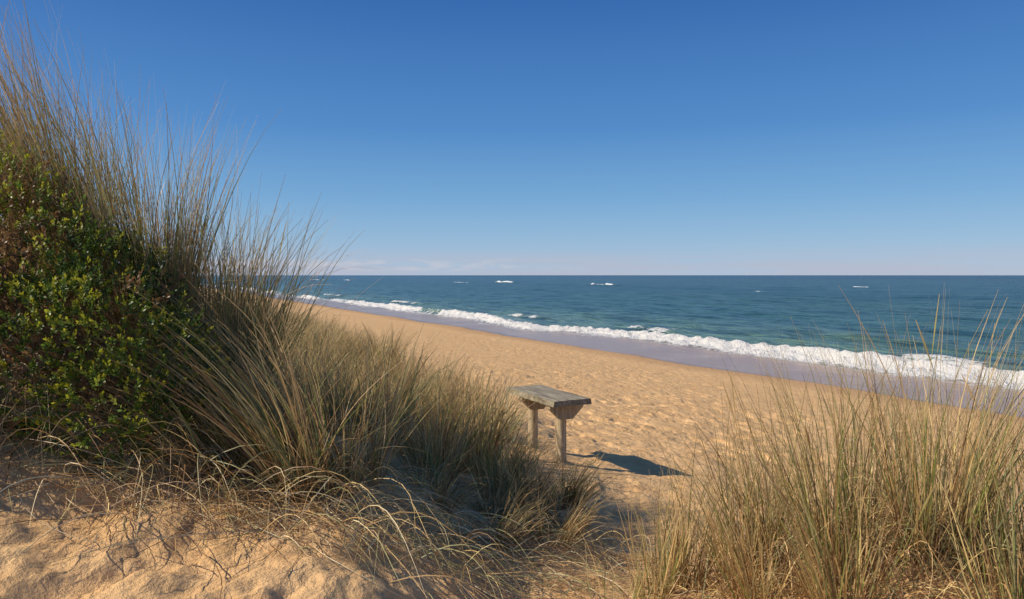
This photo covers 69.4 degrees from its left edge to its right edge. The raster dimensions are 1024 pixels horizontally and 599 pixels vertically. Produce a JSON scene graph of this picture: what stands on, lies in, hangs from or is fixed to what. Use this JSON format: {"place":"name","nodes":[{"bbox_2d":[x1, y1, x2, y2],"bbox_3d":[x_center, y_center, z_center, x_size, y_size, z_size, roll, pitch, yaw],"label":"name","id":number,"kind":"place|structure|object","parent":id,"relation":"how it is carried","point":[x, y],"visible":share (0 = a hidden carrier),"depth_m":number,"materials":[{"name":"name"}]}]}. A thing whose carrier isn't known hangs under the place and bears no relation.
{"place":"outdoors","nodes":[
{"label":"outdoors","id":0,"kind":"place"},
{"bbox_2d":[0,228,1023,598],"bbox_3d":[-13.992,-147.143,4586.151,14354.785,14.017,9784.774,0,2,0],"label":"ground","id":1,"kind":"structure","parent":0,"point":[624,418],"depth_m":4.04,"materials":[{"name":"beige sand"}]},
{"bbox_2d":[0,0,50,225],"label":"grass tussock","id":2,"kind":"object","parent":1,"relation":"on","point":[13,82],"depth_m":4.58,"materials":[{"name":"plant"}]},
{"bbox_2d":[0,0,150,250],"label":"grass tussock","id":3,"kind":"object","parent":1,"relation":"on","point":[17,236],"depth_m":4.26,"materials":[{"name":"plant"}]},
{"bbox_2d":[0,1,159,268],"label":"grass tussock","id":4,"kind":"object","parent":1,"relation":"on","point":[36,98],"depth_m":4.18,"materials":[{"name":"plant"}]},
{"bbox_2d":[0,56,160,240],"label":"grass tussock","id":5,"kind":"object","parent":1,"relation":"on","point":[100,147],"depth_m":5.08,"materials":[{"name":"brown plant"}]},
{"bbox_2d":[0,19,179,348],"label":"grass tussock","id":6,"kind":"object","parent":1,"relation":"on","point":[86,201],"depth_m":3.93,"materials":[{"name":"plant"}]},
{"bbox_2d":[0,15,199,315],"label":"grass tussock","id":7,"kind":"object","parent":1,"relation":"on","point":[29,172],"depth_m":4.01,"materials":[{"name":"plant"}]},
{"bbox_2d":[0,128,245,479],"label":"coastal shrub","id":8,"kind":"object","parent":1,"relation":"on","point":[51,285],"visible":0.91,"depth_m":3.44,"materials":[{"name":"green plant"}]},
{"bbox_2d":[31,168,227,377],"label":"grass tussock","id":9,"kind":"object","parent":1,"relation":"on","point":[199,264],"depth_m":3.97,"materials":[{"name":"brown plant"}]},
{"bbox_2d":[72,135,219,274],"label":"grass tussock","id":10,"kind":"object","parent":1,"relation":"on","point":[165,229],"depth_m":4.98,"materials":[{"name":"plant"}]},
{"bbox_2d":[54,70,245,377],"bbox_3d":[-1.922,-0.365,3.961,0.942,1.609,1.037,-1,2,-18],"label":"grass tussock","id":11,"kind":"object","parent":1,"relation":"on","point":[138,225],"depth_m":3.90,"materials":[{"name":"plant"}]},
{"bbox_2d":[33,304,326,490],"bbox_3d":[-1.490,0.444,3.400,1.279,0.851,0.835,0,2,0],"label":"grass tussock","id":12,"kind":"object","parent":1,"relation":"on","point":[197,449],"depth_m":3.42,"materials":[{"name":"plant"}]},
{"bbox_2d":[88,81,281,311],"bbox_3d":[-2.015,-0.502,4.407,1.041,1.627,0.943,1,2,30],"label":"grass tussock","id":13,"kind":"object","parent":1,"relation":"on","point":[195,252],"depth_m":4.41,"materials":[{"name":"plant"}]},
{"bbox_2d":[78,277,303,453],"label":"grass tussock","id":14,"kind":"object","parent":1,"relation":"on","point":[202,358],"depth_m":3.75,"materials":[{"name":"plant"}]},
{"bbox_2d":[105,180,313,386],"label":"grass tussock","id":15,"kind":"object","parent":1,"relation":"on","point":[197,289],"depth_m":4.22,"materials":[{"name":"beige plant"}]},
{"bbox_2d":[125,199,300,333],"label":"grass tussock","id":16,"kind":"object","parent":1,"relation":"on","point":[232,263],"depth_m":4.88,"materials":[{"name":"brown plant"}]},
{"bbox_2d":[65,249,370,481],"bbox_3d":[-1.404,0.316,3.689,1.516,1.187,1.013,0,2,0],"label":"grass tussock","id":17,"kind":"object","parent":1,"relation":"on","point":[205,421],"depth_m":3.57,"materials":[{"name":"plant"}]},
{"bbox_2d":[107,278,425,504],"bbox_3d":[-1.054,0.404,3.530,1.330,1.055,1.041,0,2,0],"label":"grass tussock","id":18,"kind":"object","parent":1,"relation":"on","point":[308,453],"depth_m":3.36,"materials":[{"name":"plant"}]},
{"bbox_2d":[162,186,380,374],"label":"grass tussock","id":19,"kind":"object","parent":1,"relation":"on","point":[238,288],"depth_m":4.45,"materials":[{"name":"plant"}]},
{"bbox_2d":[172,173,376,405],"bbox_3d":[-1.397,0.011,4.221,1.199,1.411,1.153,-1,2,-20],"label":"grass tussock","id":20,"kind":"object","parent":1,"relation":"on","point":[246,320],"depth_m":4.11,"materials":[{"name":"beige plant"}]},
{"bbox_2d":[268,344,308,399],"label":"grass tussock","id":21,"kind":"object","parent":1,"relation":"on","point":[287,369],"depth_m":5.58,"materials":[{"name":"plant"}]},
{"bbox_2d":[268,320,312,378],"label":"grass tussock","id":22,"kind":"object","parent":1,"relation":"on","point":[292,341],"depth_m":7.17,"materials":[{"name":"green plant"}]},
{"bbox_2d":[262,334,323,403],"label":"grass tussock","id":23,"kind":"object","parent":1,"relation":"on","point":[302,359],"depth_m":6.14,"materials":[{"name":"plant"}]},
{"bbox_2d":[272,314,313,358],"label":"grass tussock","id":24,"kind":"object","parent":1,"relation":"on","point":[301,335],"depth_m":10.47,"materials":[{"name":"plant"}]},
{"bbox_2d":[266,311,321,348],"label":"grass tussock","id":25,"kind":"object","parent":1,"relation":"on","point":[302,327],"depth_m":10.96,"materials":[{"name":"beige plant"}]},
{"bbox_2d":[285,322,309,367],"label":"grass tussock","id":26,"kind":"object","parent":1,"relation":"on","point":[295,345],"depth_m":8.14,"materials":[{"name":"plant"}]},
{"bbox_2d":[267,337,331,372],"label":"grass tussock","id":27,"kind":"object","parent":1,"relation":"on","point":[311,350],"depth_m":8.45,"materials":[{"name":"plant"}]},
{"bbox_2d":[271,307,332,345],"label":"grass tussock","id":28,"kind":"object","parent":1,"relation":"on","point":[307,322],"depth_m":12.77,"materials":[{"name":"beige plant"}]},
{"bbox_2d":[236,327,367,436],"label":"grass tussock","id":29,"kind":"object","parent":1,"relation":"on","point":[310,388],"depth_m":4.08,"materials":[{"name":"plant"}]},
{"bbox_2d":[283,306,321,329],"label":"grass tussock","id":30,"kind":"object","parent":1,"relation":"on","point":[301,321],"depth_m":13.40,"materials":[{"name":"beige plant"}]},
{"bbox_2d":[268,323,350,374],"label":"grass tussock","id":31,"kind":"object","parent":1,"relation":"on","point":[319,345],"depth_m":9.23,"materials":[{"name":"beige plant"}]},
{"bbox_2d":[287,309,334,338],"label":"grass tussock","id":32,"kind":"object","parent":1,"relation":"on","point":[315,324],"depth_m":13.47,"materials":[{"name":"beige plant"}]},
{"bbox_2d":[297,315,331,343],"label":"grass tussock","id":33,"kind":"object","parent":1,"relation":"on","point":[315,327],"depth_m":12.33,"materials":[{"name":"beige plant"}]},
{"bbox_2d":[280,329,351,381],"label":"grass tussock","id":34,"kind":"object","parent":1,"relation":"on","point":[318,365],"depth_m":8.00,"materials":[{"name":"green plant"}]},
{"bbox_2d":[299,313,347,334],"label":"grass tussock","id":35,"kind":"object","parent":1,"relation":"on","point":[329,322],"depth_m":14.19,"materials":[{"name":"beige plant"}]},
{"bbox_2d":[276,337,371,407],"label":"grass tussock","id":36,"kind":"object","parent":1,"relation":"on","point":[333,369],"depth_m":6.27,"materials":[{"name":"plant"}]},
{"bbox_2d":[303,321,349,337],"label":"grass tussock","id":37,"kind":"object","parent":1,"relation":"on","point":[336,331],"depth_m":12.85,"materials":[{"name":"beige plant"}]},
{"bbox_2d":[294,325,359,359],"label":"grass tussock","id":38,"kind":"object","parent":1,"relation":"on","point":[330,345],"depth_m":10.00,"materials":[{"name":"beige plant"}]},
{"bbox_2d":[291,319,364,356],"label":"grass tussock","id":39,"kind":"object","parent":1,"relation":"on","point":[325,338],"depth_m":10.27,"materials":[{"name":"beige plant"}]},
{"bbox_2d":[300,316,356,359],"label":"grass tussock","id":40,"kind":"object","parent":1,"relation":"on","point":[330,336],"depth_m":10.74,"materials":[{"name":"plant"}]},
{"bbox_2d":[264,355,393,503],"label":"grass tussock","id":41,"kind":"object","parent":1,"relation":"on","point":[347,460],"depth_m":3.58,"materials":[{"name":"plant"}]},
{"bbox_2d":[273,342,392,434],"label":"grass tussock","id":42,"kind":"object","parent":1,"relation":"on","point":[333,406],"depth_m":5.07,"materials":[{"name":"plant"}]},
{"bbox_2d":[311,343,356,373],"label":"grass tussock","id":43,"kind":"object","parent":1,"relation":"on","point":[341,352],"depth_m":9.46,"materials":[{"name":"plant"}]},
{"bbox_2d":[301,379,370,431],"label":"grass tussock","id":44,"kind":"object","parent":1,"relation":"on","point":[343,399],"depth_m":5.55,"materials":[{"name":"plant"}]},
{"bbox_2d":[315,337,362,369],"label":"grass tussock","id":45,"kind":"object","parent":1,"relation":"on","point":[344,353],"depth_m":9.67,"materials":[{"name":"green plant"}]},
{"bbox_2d":[315,352,366,383],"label":"grass tussock","id":46,"kind":"object","parent":1,"relation":"on","point":[345,366],"depth_m":8.67,"materials":[{"name":"plant"}]},
{"bbox_2d":[320,318,368,348],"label":"grass tussock","id":47,"kind":"object","parent":1,"relation":"on","point":[352,331],"depth_m":11.72,"materials":[{"name":"beige plant"}]},
{"bbox_2d":[316,360,378,387],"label":"grass tussock","id":48,"kind":"object","parent":1,"relation":"on","point":[353,372],"depth_m":7.98,"materials":[{"name":"plant"}]},
{"bbox_2d":[288,347,408,436],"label":"grass tussock","id":49,"kind":"object","parent":1,"relation":"on","point":[356,390],"depth_m":5.83,"materials":[{"name":"plant"}]},
{"bbox_2d":[329,360,381,398],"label":"grass tussock","id":50,"kind":"object","parent":1,"relation":"on","point":[355,377],"depth_m":7.24,"materials":[{"name":"plant"}]},
{"bbox_2d":[338,329,375,355],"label":"grass tussock","id":51,"kind":"object","parent":1,"relation":"on","point":[361,343],"depth_m":11.43,"materials":[{"name":"beige plant"}]},
{"bbox_2d":[329,342,387,381],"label":"grass tussock","id":52,"kind":"object","parent":1,"relation":"on","point":[360,361],"depth_m":9.14,"materials":[{"name":"plant"}]},
{"bbox_2d":[304,333,422,433],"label":"grass tussock","id":53,"kind":"object","parent":1,"relation":"on","point":[370,378],"depth_m":6.10,"materials":[{"name":"plant"}]},
{"bbox_2d":[339,329,395,362],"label":"grass tussock","id":54,"kind":"object","parent":1,"relation":"on","point":[366,344],"depth_m":11.14,"materials":[{"name":"beige plant"}]},
{"bbox_2d":[334,332,406,376],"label":"grass tussock","id":55,"kind":"object","parent":1,"relation":"on","point":[378,352],"depth_m":9.85,"materials":[{"name":"beige plant"}]},
{"bbox_2d":[314,371,428,485],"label":"grass tussock","id":56,"kind":"object","parent":1,"relation":"on","point":[382,451],"depth_m":4.00,"materials":[{"name":"plant"}]},
{"bbox_2d":[291,325,465,452],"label":"grass tussock","id":57,"kind":"object","parent":1,"relation":"on","point":[409,392],"depth_m":5.33,"materials":[{"name":"plant"}]},
{"bbox_2d":[349,330,407,363],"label":"grass tussock","id":58,"kind":"object","parent":1,"relation":"on","point":[376,343],"depth_m":10.98,"materials":[{"name":"beige plant"}]},
{"bbox_2d":[332,359,430,404],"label":"grass tussock","id":59,"kind":"object","parent":1,"relation":"on","point":[389,374],"depth_m":7.38,"materials":[{"name":"green plant"}]},
{"bbox_2d":[354,344,415,384],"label":"grass tussock","id":60,"kind":"object","parent":1,"relation":"on","point":[382,365],"depth_m":9.47,"materials":[{"name":"plant"}]},
{"bbox_2d":[360,343,410,376],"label":"grass tussock","id":61,"kind":"object","parent":1,"relation":"on","point":[393,358],"depth_m":9.99,"materials":[{"name":"plant"}]},
{"bbox_2d":[348,367,424,410],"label":"grass tussock","id":62,"kind":"object","parent":1,"relation":"on","point":[394,384],"depth_m":7.02,"materials":[{"name":"green plant"}]},
{"bbox_2d":[356,323,426,366],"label":"grass tussock","id":63,"kind":"object","parent":1,"relation":"on","point":[397,340],"depth_m":10.36,"materials":[{"name":"beige plant"}]},
{"bbox_2d":[338,351,465,412],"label":"grass tussock","id":64,"kind":"object","parent":1,"relation":"on","point":[416,383],"depth_m":6.92,"materials":[{"name":"plant"}]},
{"bbox_2d":[353,354,452,431],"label":"grass tussock","id":65,"kind":"object","parent":1,"relation":"on","point":[420,395],"depth_m":6.27,"materials":[{"name":"plant"}]},
{"bbox_2d":[371,337,439,381],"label":"grass tussock","id":66,"kind":"object","parent":1,"relation":"on","point":[408,358],"depth_m":9.49,"materials":[{"name":"plant"}]},
{"bbox_2d":[387,355,424,384],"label":"grass tussock","id":67,"kind":"object","parent":1,"relation":"on","point":[403,373],"depth_m":9.00,"materials":[{"name":"plant"}]},
{"bbox_2d":[364,354,461,427],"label":"grass tussock","id":68,"kind":"object","parent":1,"relation":"on","point":[430,388],"depth_m":6.55,"materials":[{"name":"plant"}]},
{"bbox_2d":[353,385,499,487],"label":"grass tussock","id":69,"kind":"object","parent":1,"relation":"on","point":[431,443],"depth_m":4.84,"materials":[{"name":"plant"}]},
{"bbox_2d":[383,352,479,404],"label":"grass tussock","id":70,"kind":"object","parent":1,"relation":"on","point":[432,378],"depth_m":8.09,"materials":[{"name":"plant"}]},
{"bbox_2d":[395,344,476,405],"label":"grass tussock","id":71,"kind":"object","parent":1,"relation":"on","point":[444,369],"depth_m":8.98,"materials":[{"name":"plant"}]},
{"bbox_2d":[384,394,493,473],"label":"grass tussock","id":72,"kind":"object","parent":1,"relation":"on","point":[446,446],"depth_m":5.36,"materials":[{"name":"plant"}]},
{"bbox_2d":[370,367,507,460],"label":"grass tussock","id":73,"kind":"object","parent":1,"relation":"on","point":[446,409],"depth_m":5.71,"materials":[{"name":"plant"}]},
{"bbox_2d":[0,312,886,598],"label":"dry grass litter","id":74,"kind":"object","parent":1,"relation":"on","point":[320,504],"visible":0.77,"depth_m":3.18,"materials":[{"name":"plant"}]},
{"bbox_2d":[389,443,497,512],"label":"grass tussock","id":75,"kind":"object","parent":1,"relation":"on","point":[444,480],"depth_m":4.19,"materials":[{"name":"plant"}]},
{"bbox_2d":[417,367,484,424],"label":"grass tussock","id":76,"kind":"object","parent":1,"relation":"on","point":[454,401],"depth_m":6.77,"materials":[{"name":"green plant"}]},
{"bbox_2d":[407,355,498,409],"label":"grass tussock","id":77,"kind":"object","parent":1,"relation":"on","point":[468,381],"depth_m":8.29,"materials":[{"name":"plant"}]},
{"bbox_2d":[397,365,518,446],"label":"grass tussock","id":78,"kind":"object","parent":1,"relation":"on","point":[455,407],"depth_m":6.34,"materials":[{"name":"plant"}]},
{"bbox_2d":[417,361,514,412],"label":"grass tussock","id":79,"kind":"object","parent":1,"relation":"on","point":[468,384],"depth_m":7.92,"materials":[{"name":"plant"}]},
{"bbox_2d":[414,370,536,473],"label":"grass tussock","id":80,"kind":"object","parent":1,"relation":"on","point":[496,435],"depth_m":5.74,"materials":[{"name":"plant"}]},
{"bbox_2d":[434,373,525,435],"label":"grass tussock","id":81,"kind":"object","parent":1,"relation":"on","point":[478,398],"depth_m":7.42,"materials":[{"name":"green plant"}]},
{"bbox_2d":[454,379,527,442],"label":"grass tussock","id":82,"kind":"object","parent":1,"relation":"on","point":[511,429],"depth_m":7.11,"materials":[{"name":"green plant"}]},
{"bbox_2d":[431,490,554,552],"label":"grass tussock","id":83,"kind":"object","parent":1,"relation":"on","point":[509,532],"depth_m":3.90,"materials":[{"name":"beige plant"}]},
{"bbox_2d":[447,402,570,497],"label":"grass tussock","id":84,"kind":"object","parent":1,"relation":"on","point":[514,460],"depth_m":5.01,"materials":[{"name":"plant"}]},
{"bbox_2d":[460,446,568,530],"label":"grass tussock","id":85,"kind":"object","parent":1,"relation":"on","point":[510,502],"depth_m":4.46,"materials":[{"name":"plant"}]},
{"bbox_2d":[472,425,587,514],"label":"grass tussock","id":86,"kind":"object","parent":1,"relation":"on","point":[528,479],"depth_m":4.78,"materials":[{"name":"plant"}]},
{"bbox_2d":[506,385,591,463],"bbox_3d":[0.299,1.223,6.464,0.368,0.832,0.881,-1,2,-27],"label":"bench","id":87,"kind":"object","parent":1,"relation":"on","point":[562,406],"visible":0.84,"depth_m":6.21,"materials":[{"name":"grey wood"}]},
{"bbox_2d":[504,485,605,548],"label":"grass tussock","id":88,"kind":"object","parent":1,"relation":"on","point":[566,529],"depth_m":4.16,"materials":[{"name":"beige plant"}]},
{"bbox_2d":[503,460,621,536],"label":"grass tussock","id":89,"kind":"object","parent":1,"relation":"on","point":[571,511],"depth_m":4.47,"materials":[{"name":"plant"}]},
{"bbox_2d":[520,447,623,508],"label":"grass tussock","id":90,"kind":"object","parent":1,"relation":"on","point":[574,490],"depth_m":4.97,"materials":[{"name":"plant"}]},
{"bbox_2d":[574,497,661,598],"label":"grass tussock","id":91,"kind":"object","parent":1,"relation":"on","point":[633,595],"depth_m":2.98,"materials":[{"name":"beige plant"}]},
{"bbox_2d":[599,459,710,594],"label":"grass tussock","id":92,"kind":"object","parent":1,"relation":"on","point":[672,564],"depth_m":3.52,"materials":[{"name":"beige plant"}]},
{"bbox_2d":[605,484,713,598],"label":"grass tussock","id":93,"kind":"object","parent":1,"relation":"on","point":[658,577],"depth_m":3.20,"materials":[{"name":"plant"}]},
{"bbox_2d":[617,428,777,587],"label":"grass tussock","id":94,"kind":"object","parent":1,"relation":"on","point":[700,555],"depth_m":3.66,"materials":[{"name":"plant"}]},
{"bbox_2d":[646,369,846,589],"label":"grass tussock","id":95,"kind":"object","parent":1,"relation":"on","point":[782,510],"depth_m":3.38,"materials":[{"name":"plant"}]},
{"bbox_2d":[683,440,831,598],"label":"grass tussock","id":96,"kind":"object","parent":1,"relation":"on","point":[741,567],"depth_m":2.99,"materials":[{"name":"plant"}]},
{"bbox_2d":[663,360,875,567],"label":"grass tussock","id":97,"kind":"object","parent":1,"relation":"on","point":[765,481],"depth_m":3.56,"materials":[{"name":"plant"}]},
{"bbox_2d":[571,493,1023,598],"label":"dry grass litter","id":98,"kind":"object","parent":1,"relation":"on","point":[775,576],"visible":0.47,"depth_m":3.04,"materials":[{"name":"plant"}]},
{"bbox_2d":[702,318,946,585],"bbox_3d":[1.335,0.629,3.230,1.103,1.128,0.966,-1,2,-31],"label":"grass tussock","id":99,"kind":"object","parent":1,"relation":"on","point":[824,495],"depth_m":3.14,"materials":[{"name":"plant"}]},
{"bbox_2d":[720,424,937,598],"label":"grass tussock","id":100,"kind":"object","parent":1,"relation":"on","point":[854,589],"depth_m":2.81,"materials":[{"name":"beige plant"}]},
{"bbox_2d":[787,323,1009,556],"bbox_3d":[1.793,0.671,3.458,0.930,1.152,1.065,1,2,25],"label":"grass tussock","id":101,"kind":"object","parent":1,"relation":"on","point":[851,457],"depth_m":3.53,"materials":[{"name":"beige plant"}]},
{"bbox_2d":[806,302,1023,573],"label":"grass tussock","id":102,"kind":"object","parent":1,"relation":"on","point":[895,436],"depth_m":3.48,"materials":[{"name":"beige plant"}]},
{"bbox_2d":[816,285,1023,576],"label":"grass tussock","id":103,"kind":"object","parent":1,"relation":"on","point":[957,500],"depth_m":3.05,"materials":[{"name":"beige plant"}]},
{"bbox_2d":[905,399,1023,598],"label":"grass tussock","id":104,"kind":"object","parent":1,"relation":"on","point":[1016,581],"depth_m":2.76,"materials":[{"name":"green plant"}]},
{"bbox_2d":[912,366,1023,573],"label":"grass tussock","id":105,"kind":"object","parent":1,"relation":"on","point":[986,468],"depth_m":3.61,"materials":[{"name":"plant"}]},
{"bbox_2d":[915,348,1023,589],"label":"grass tussock","id":106,"kind":"object","parent":1,"relation":"on","point":[1003,537],"depth_m":3.04,"materials":[{"name":"plant"}]},
{"bbox_2d":[955,379,1023,558],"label":"grass tussock","id":107,"kind":"object","parent":1,"relation":"on","point":[1014,467],"depth_m":3.43,"materials":[{"name":"plant"}]},
{"bbox_2d":[0,0,1023,274],"label":"sky","id":108,"kind":"structure","parent":0,"point":[444,137],"materials":[{"name":"blue"}]},
{"bbox_2d":[197,275,1023,415],"bbox_3d":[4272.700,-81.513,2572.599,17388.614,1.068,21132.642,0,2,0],"label":"sea","id":109,"kind":"structure","parent":0,"point":[681,318],"depth_m":72.69,"materials":[{"name":"liquid"}]},
{"bbox_2d":[493,281,517,282],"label":"breaking wave","id":110,"kind":"object","parent":109,"relation":"on","point":[504,282],"visible":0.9,"depth_m":376.05,"materials":[{"name":"liquid"}]},
{"bbox_2d":[587,283,614,284],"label":"breaking wave","id":111,"kind":"object","parent":109,"relation":"on","point":[600,284],"visible":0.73,"depth_m":289.00,"materials":[{"name":"liquid"}]}
]}

